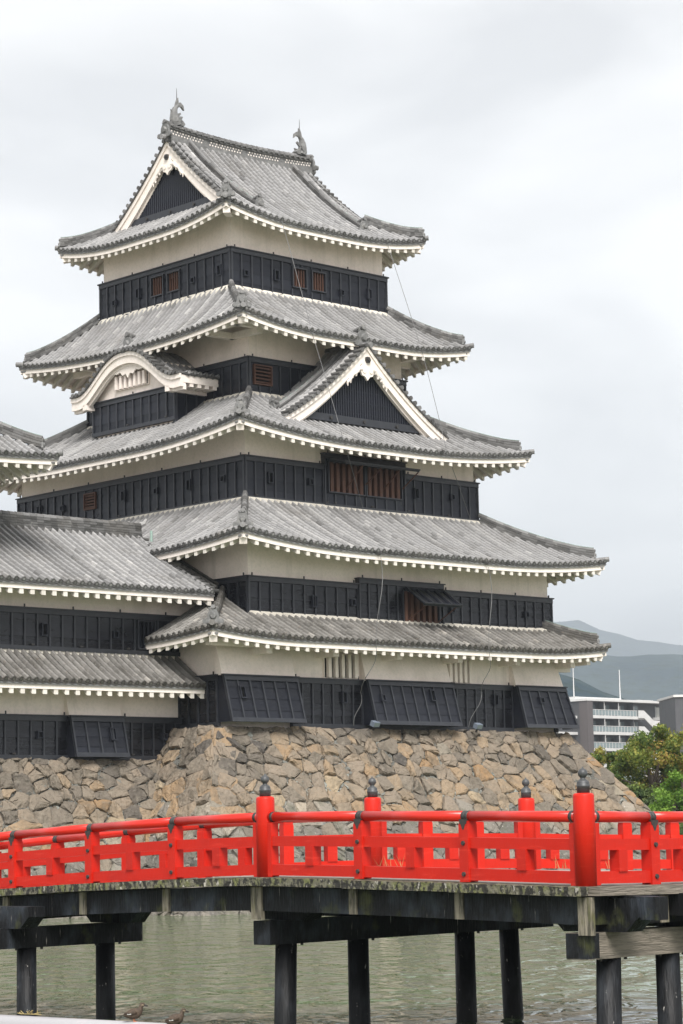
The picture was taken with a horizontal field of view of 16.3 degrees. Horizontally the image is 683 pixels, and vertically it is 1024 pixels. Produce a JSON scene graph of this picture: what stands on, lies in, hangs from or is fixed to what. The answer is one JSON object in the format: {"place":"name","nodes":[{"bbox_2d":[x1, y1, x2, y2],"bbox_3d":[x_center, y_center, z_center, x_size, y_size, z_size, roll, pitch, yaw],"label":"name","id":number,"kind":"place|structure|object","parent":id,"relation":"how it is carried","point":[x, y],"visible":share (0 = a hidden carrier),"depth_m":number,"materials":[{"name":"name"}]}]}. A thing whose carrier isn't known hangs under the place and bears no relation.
{"place":"outdoors","nodes":[
{"label":"outdoors","id":0,"kind":"place"},
{"bbox_2d":[0,914,682,1023],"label":"moat water","id":1,"kind":"structure","parent":0,"point":[215,969],"depth_m":42.45,"materials":[{"name":"green liquid"}]},
{"bbox_2d":[0,756,161,918],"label":"stone base","id":2,"kind":"object","parent":1,"relation":"in","point":[36,793],"visible":0.39,"depth_m":80.86,"materials":[{"name":"grey stone"}]},
{"bbox_2d":[0,510,218,760],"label":"connecting turret","id":3,"kind":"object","parent":2,"relation":"on","point":[88,606],"visible":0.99,"depth_m":83.48,"materials":[{"name":"grey tile"}]},
{"bbox_2d":[0,421,62,483],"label":"roof","id":4,"kind":"object","parent":3,"relation":"on","point":[19,457],"visible":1,"depth_m":82.35,"materials":[{"name":"tile"}]},
{"bbox_2d":[137,620,155,649],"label":"window","id":5,"kind":"structure","parent":3,"relation":"in","point":[145,628],"depth_m":85.43,"materials":[{"name":"black wood"}]},
{"bbox_2d":[0,1015,166,1023],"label":"floating pipe","id":6,"kind":"object","parent":1,"relation":"on","point":[11,1019],"visible":1,"depth_m":30.58,"materials":[{"name":"white plastic"}]},
{"bbox_2d":[18,1010,41,1014],"bbox_3d":[-4.073,6.559,31.187,0.445,0.065,0.080,-7,-10,38],"label":"weed tuft","id":7,"kind":"object","parent":6,"relation":"on","point":[28,1013],"visible":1,"depth_m":31.16,"materials":[{"name":"brown plant"}]},
{"bbox_2d":[124,1002,147,1021],"bbox_3d":[-2.581,6.257,29.760,0.288,0.234,0.144,4,-9,-32],"label":"duck","id":8,"kind":"object","parent":6,"relation":"on","point":[134,1013],"visible":1,"depth_m":29.71},
{"bbox_2d":[165,1008,188,1023],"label":"duck","id":9,"kind":"object","parent":6,"relation":"on","point":[175,1019],"visible":1,"depth_m":29.23},
{"bbox_2d":[0,767,682,1023],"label":"footbridge","id":10,"kind":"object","parent":1,"relation":"in","point":[459,891],"visible":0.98,"depth_m":30.16,"materials":[{"name":"red paint"}]},
{"bbox_2d":[0,0,682,644],"label":"sky","id":11,"kind":"structure","parent":0,"point":[536,146],"materials":[{"name":"white"}]},
{"bbox_2d":[375,855,609,867],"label":"dry grass","id":12,"kind":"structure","parent":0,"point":[553,859],"depth_m":33.61,"materials":[{"name":"brown"}]},
{"bbox_2d":[559,674,625,699],"bbox_3d":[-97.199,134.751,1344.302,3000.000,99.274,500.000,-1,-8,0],"label":"hill","id":13,"kind":"structure","parent":0,"point":[582,689],"depth_m":1333.19,"materials":[{"name":"grey"}]},
{"bbox_2d":[558,670,660,784],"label":"apartment block","id":14,"kind":"structure","parent":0,"point":[609,725],"depth_m":443.33,"materials":[{"name":"concrete"}]},
{"bbox_2d":[633,706,637,715],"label":"window","id":15,"kind":"structure","parent":14,"relation":"in","point":[635,708],"depth_m":451.19,"materials":[{"name":"grey glass"}]},
{"bbox_2d":[655,707,659,716],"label":"window","id":16,"kind":"structure","parent":14,"relation":"in","point":[657,714],"depth_m":455.79,"materials":[{"name":"grey glass"}]},
{"bbox_2d":[553,620,682,656],"bbox_3d":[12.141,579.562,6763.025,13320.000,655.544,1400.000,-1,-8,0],"label":"hill","id":17,"kind":"structure","parent":0,"point":[622,645],"depth_m":6951.84,"materials":[{"name":"grey"}]},
{"bbox_2d":[559,654,682,700],"bbox_3d":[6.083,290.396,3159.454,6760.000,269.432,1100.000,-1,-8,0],"label":"hill","id":18,"kind":"structure","parent":0,"point":[650,677],"depth_m":3150.91,"materials":[{"name":"grey"}]},
{"bbox_2d":[657,695,682,810],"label":"office block","id":19,"kind":"structure","parent":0,"point":[671,711],"depth_m":421.41,"materials":[{"name":"grey concrete"}]},
{"bbox_3d":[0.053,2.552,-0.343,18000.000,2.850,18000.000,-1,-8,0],"label":"ground","id":20,"kind":"structure","parent":0,"visible":0},
{"bbox_2d":[143,724,666,915],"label":"stone base","id":21,"kind":"object","parent":20,"relation":"on","point":[208,770],"visible":0.35,"depth_m":87.12,"materials":[{"name":"grey stone"}]},
{"bbox_2d":[0,88,610,732],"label":"castle keep","id":22,"kind":"structure","parent":21,"relation":"on","point":[268,444],"depth_m":94.36,"materials":[{"name":"white paint"}]},
{"bbox_2d":[83,492,96,510],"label":"window","id":23,"kind":"structure","parent":22,"relation":"in","point":[89,499],"depth_m":96.75,"materials":[{"name":"black wood"}]},
{"bbox_2d":[150,274,164,297],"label":"window","id":24,"kind":"structure","parent":22,"relation":"in","point":[157,283],"depth_m":97.95,"materials":[{"name":"black wood"}]},
{"bbox_2d":[166,269,180,292],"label":"window","id":25,"kind":"structure","parent":22,"relation":"in","point":[174,273],"depth_m":97.19,"materials":[{"name":"brown wood"}]},
{"bbox_2d":[252,364,272,386],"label":"window","id":26,"kind":"structure","parent":22,"relation":"in","point":[262,374],"depth_m":93.71,"materials":[{"name":"black wood"}]},
{"bbox_2d":[291,266,307,289],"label":"window","id":27,"kind":"structure","parent":22,"relation":"in","point":[301,272],"depth_m":97.11,"materials":[{"name":"black wood"}]},
{"bbox_2d":[310,270,326,293],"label":"window","id":28,"kind":"structure","parent":22,"relation":"in","point":[318,279],"depth_m":97.83,"materials":[{"name":"black wood"}]},
{"bbox_2d":[322,654,357,678],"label":"barred slit window","id":29,"kind":"structure","parent":22,"relation":"in","point":[345,666],"depth_m":88.77,"materials":[{"name":"white"}]},
{"bbox_2d":[327,461,365,496],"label":"window","id":30,"kind":"structure","parent":22,"relation":"in","point":[339,475],"depth_m":93.26,"materials":[{"name":"brown wood"}]},
{"bbox_2d":[370,720,380,730],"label":"floodlight","id":31,"kind":"object","parent":22,"relation":"attached to","point":[373,723],"visible":1,"depth_m":88.56,"materials":[{"name":"grey metal"}]},
{"bbox_2d":[365,466,402,500],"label":"window","id":32,"kind":"structure","parent":22,"relation":"in","point":[394,491],"depth_m":94.73,"materials":[{"name":"brown wood"}]},
{"bbox_2d":[402,590,440,623],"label":"window","id":33,"kind":"structure","parent":22,"relation":"in","point":[411,605],"depth_m":92.17,"materials":[{"name":"black wood"}]},
{"bbox_2d":[447,660,472,683],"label":"barred slit window","id":34,"kind":"structure","parent":22,"relation":"in","point":[458,672],"depth_m":93.05,"materials":[{"name":"white"}]},
{"bbox_2d":[473,723,482,732],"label":"floodlight","id":35,"kind":"object","parent":21,"relation":"on","point":[476,726],"visible":1,"depth_m":92.33,"materials":[{"name":"grey metal"}]},
{"bbox_2d":[590,746,639,785],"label":"tree","id":36,"kind":"object","parent":20,"relation":"on","point":[601,758],"visible":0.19,"depth_m":133.05,"materials":[{"name":"green plant"}]},
{"bbox_2d":[627,785,659,805],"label":"tree","id":37,"kind":"object","parent":20,"relation":"on","point":[642,795],"visible":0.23,"depth_m":118.85,"materials":[{"name":"green plant"}]},
{"bbox_2d":[607,723,682,810],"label":"tree","id":38,"kind":"object","parent":20,"relation":"on","point":[642,746],"visible":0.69,"depth_m":126.39,"materials":[{"name":"green plant"}]},
{"bbox_2d":[648,769,682,811],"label":"tree","id":39,"kind":"object","parent":20,"relation":"on","point":[666,803],"visible":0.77,"depth_m":110.76,"materials":[{"name":"green plant"}]},
{"bbox_2d":[665,724,682,789],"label":"tree","id":40,"kind":"object","parent":20,"relation":"on","point":[673,752],"visible":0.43,"depth_m":125.66,"materials":[{"name":"green plant"}]},
{"bbox_2d":[679,823,682,834],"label":"undergrowth","id":41,"kind":"object","parent":20,"relation":"on","point":[681,828],"visible":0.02,"depth_m":106.40,"materials":[{"name":"green plant"}]}
]}

